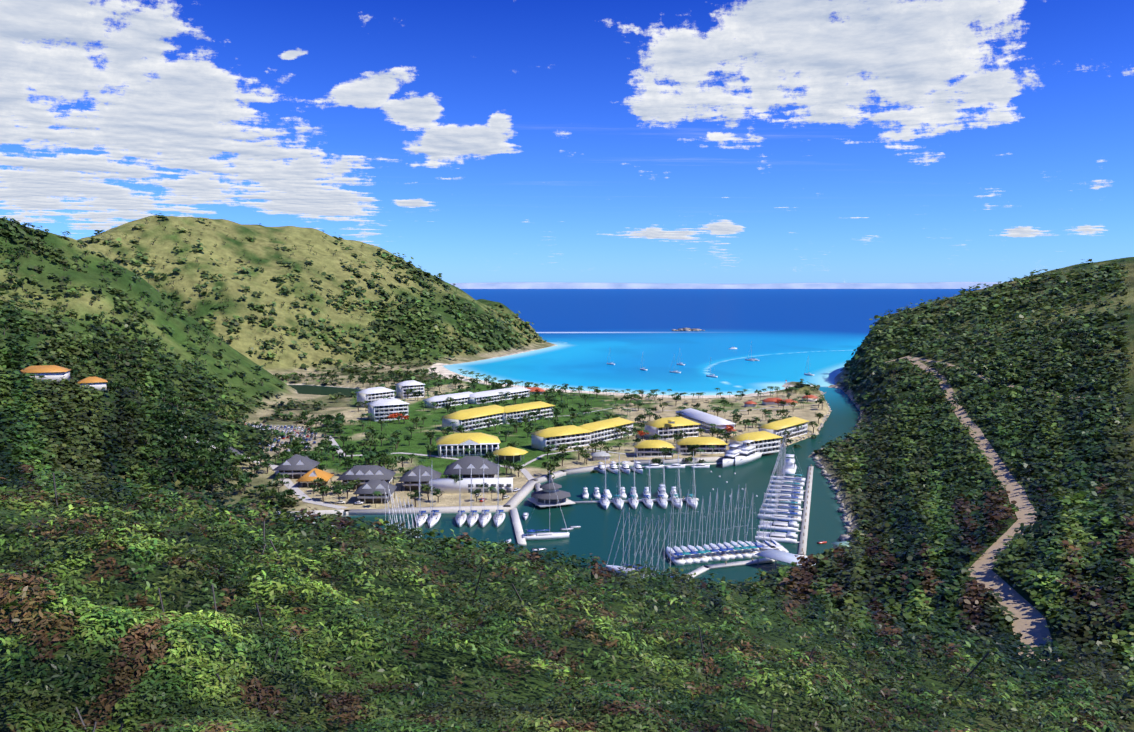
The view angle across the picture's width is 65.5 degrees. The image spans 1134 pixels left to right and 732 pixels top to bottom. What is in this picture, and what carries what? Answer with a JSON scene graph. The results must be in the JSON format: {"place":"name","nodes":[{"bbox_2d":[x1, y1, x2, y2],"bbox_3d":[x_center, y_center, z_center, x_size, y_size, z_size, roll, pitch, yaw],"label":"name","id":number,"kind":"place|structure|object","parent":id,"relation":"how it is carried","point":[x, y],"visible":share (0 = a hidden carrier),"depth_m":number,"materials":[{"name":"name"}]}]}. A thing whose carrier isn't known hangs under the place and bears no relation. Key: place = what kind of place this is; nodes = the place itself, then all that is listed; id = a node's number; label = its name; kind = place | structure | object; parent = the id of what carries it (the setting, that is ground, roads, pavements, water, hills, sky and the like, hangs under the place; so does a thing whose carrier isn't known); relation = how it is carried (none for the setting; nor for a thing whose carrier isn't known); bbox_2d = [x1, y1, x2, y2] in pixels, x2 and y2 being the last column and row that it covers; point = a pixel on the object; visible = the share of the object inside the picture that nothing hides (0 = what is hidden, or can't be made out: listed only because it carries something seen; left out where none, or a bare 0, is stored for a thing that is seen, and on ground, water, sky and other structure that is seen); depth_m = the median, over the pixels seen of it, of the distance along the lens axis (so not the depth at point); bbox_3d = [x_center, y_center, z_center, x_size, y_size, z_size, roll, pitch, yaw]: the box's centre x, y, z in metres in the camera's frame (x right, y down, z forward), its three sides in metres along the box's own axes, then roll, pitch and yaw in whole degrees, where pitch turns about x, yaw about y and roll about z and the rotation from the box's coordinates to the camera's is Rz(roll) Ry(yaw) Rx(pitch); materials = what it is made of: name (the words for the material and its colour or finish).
{"place":"outdoors","nodes":[
{"label":"outdoors","id":0,"kind":"place"},
{"bbox_2d":[29,371,816,463],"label":"building walls","id":1,"kind":"structure","parent":0,"point":[381,413],"depth_m":624.65,"materials":[{"name":"white paint"}]},
{"bbox_2d":[0,215,1133,731],"bbox_3d":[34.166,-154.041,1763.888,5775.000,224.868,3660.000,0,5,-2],"label":"hilly terrain","id":2,"kind":"structure","parent":0,"point":[260,249],"depth_m":663.80,"materials":[{"name":"green plant"}]},
{"bbox_2d":[222,450,512,503],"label":"pavilion walls","id":3,"kind":"structure","parent":2,"relation":"on","point":[447,485],"depth_m":464.62,"materials":[{"name":"white paint"}]},
{"bbox_2d":[229,447,499,493],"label":"pavilion roofs","id":4,"kind":"structure","parent":3,"relation":"on","point":[375,481],"depth_m":476.73,"materials":[{"name":"grey"}]},
{"bbox_2d":[245,423,519,503],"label":"parked cars","id":5,"kind":"object","parent":2,"relation":"on","point":[311,439],"visible":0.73,"depth_m":626.94,"materials":[{"name":"paint"}]},
{"bbox_2d":[20,365,817,456],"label":"building roofs","id":6,"kind":"structure","parent":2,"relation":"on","point":[460,438],"depth_m":624.82,"materials":[{"name":"yellow metal"}]},
{"bbox_2d":[262,456,813,577],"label":"docks","id":7,"kind":"object","parent":2,"relation":"on","point":[516,499],"visible":0.65,"depth_m":432.19,"materials":[{"name":"concrete"}]},
{"bbox_2d":[527,481,575,507],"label":"pagoda walls","id":8,"kind":"structure","parent":7,"relation":"on","point":[540,503],"depth_m":444.25,"materials":[{"name":"white paint"}]},
{"bbox_2d":[531,477,570,499],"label":"pagoda roofs","id":9,"kind":"structure","parent":8,"relation":"on","point":[543,495],"depth_m":444.54,"materials":[{"name":"grey"}]},
{"bbox_2d":[755,541,849,569],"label":"motor yacht","id":10,"kind":"object","parent":7,"relation":"on","point":[781,556],"visible":0.48,"depth_m":348.68,"materials":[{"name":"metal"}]},
{"bbox_2d":[0,214,1104,506],"bbox_3d":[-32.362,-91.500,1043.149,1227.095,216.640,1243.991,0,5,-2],"label":"trees","id":11,"kind":"object","parent":2,"relation":"on","point":[204,452],"visible":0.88,"depth_m":631.66,"materials":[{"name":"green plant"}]},
{"bbox_2d":[0,213,1133,731],"bbox_3d":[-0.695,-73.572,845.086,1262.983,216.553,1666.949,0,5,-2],"label":"shrub","id":12,"kind":"object","parent":2,"relation":"on","point":[958,627],"depth_m":104.95,"materials":[{"name":"green plant"}]},
{"bbox_2d":[321,369,826,507],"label":"palm trees","id":13,"kind":"object","parent":2,"relation":"on","point":[653,391],"visible":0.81,"depth_m":747.77,"materials":[{"name":"green plant"}]},
{"bbox_2d":[185,356,1101,661],"bbox_3d":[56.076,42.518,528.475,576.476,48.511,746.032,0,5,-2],"label":"dirt road","id":14,"kind":"structure","parent":2,"relation":"on","point":[1029,622],"depth_m":297.60,"materials":[{"name":"beige soil"}]},
{"bbox_2d":[780,383,861,541],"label":"riprap rocks","id":15,"kind":"object","parent":2,"relation":"on","point":[841,509],"visible":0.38,"depth_m":509.90,"materials":[{"name":"grey stone"}]},
{"bbox_2d":[0,0,1133,283],"label":"sky","id":16,"kind":"structure","parent":0,"point":[472,141],"materials":[{"name":"blue"}]},
{"bbox_2d":[289,289,978,586],"bbox_3d":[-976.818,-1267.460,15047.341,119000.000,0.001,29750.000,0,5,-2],"label":"sea water","id":17,"kind":"structure","parent":0,"point":[590,333],"depth_m":1138.86,"materials":[{"name":"blue liquid"}]},
{"bbox_2d":[278,347,796,526],"bbox_3d":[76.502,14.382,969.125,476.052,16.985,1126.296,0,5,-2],"label":"motor yachts","id":18,"kind":"object","parent":17,"relation":"on","point":[744,454],"visible":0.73,"depth_m":527.15,"materials":[{"name":"paint"}]},
{"bbox_2d":[375,353,813,582],"bbox_3d":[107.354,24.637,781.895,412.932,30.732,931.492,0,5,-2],"label":"sailboats","id":19,"kind":"object","parent":17,"relation":"on","point":[785,507],"visible":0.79,"depth_m":389.18,"materials":[{"name":"paint"}]},
{"bbox_2d":[504,471,826,550],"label":"dinghies and buoys","id":20,"kind":"object","parent":17,"relation":"on","point":[573,527],"visible":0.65,"depth_m":400.57,"materials":[{"name":"paint"}]},
{"bbox_2d":[672,328,704,330],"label":"islet rocks","id":21,"kind":"object","parent":17,"relation":"in","point":[687,329],"visible":0.71,"depth_m":2144.35,"materials":[{"name":"grey stone"}]},
{"bbox_2d":[745,341,798,552],"bbox_3d":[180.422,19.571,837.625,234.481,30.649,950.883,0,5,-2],"label":"catamarans","id":22,"kind":"object","parent":17,"relation":"on","point":[770,539],"visible":0.81,"depth_m":385.31,"materials":[{"name":"paint"}]},
{"bbox_2d":[449,282,1002,288],"bbox_3d":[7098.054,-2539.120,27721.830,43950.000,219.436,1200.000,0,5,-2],"label":"horizon haze","id":23,"kind":"structure","parent":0,"point":[568,285],"depth_m":27293.03,"materials":[{"name":"white"}]}
]}

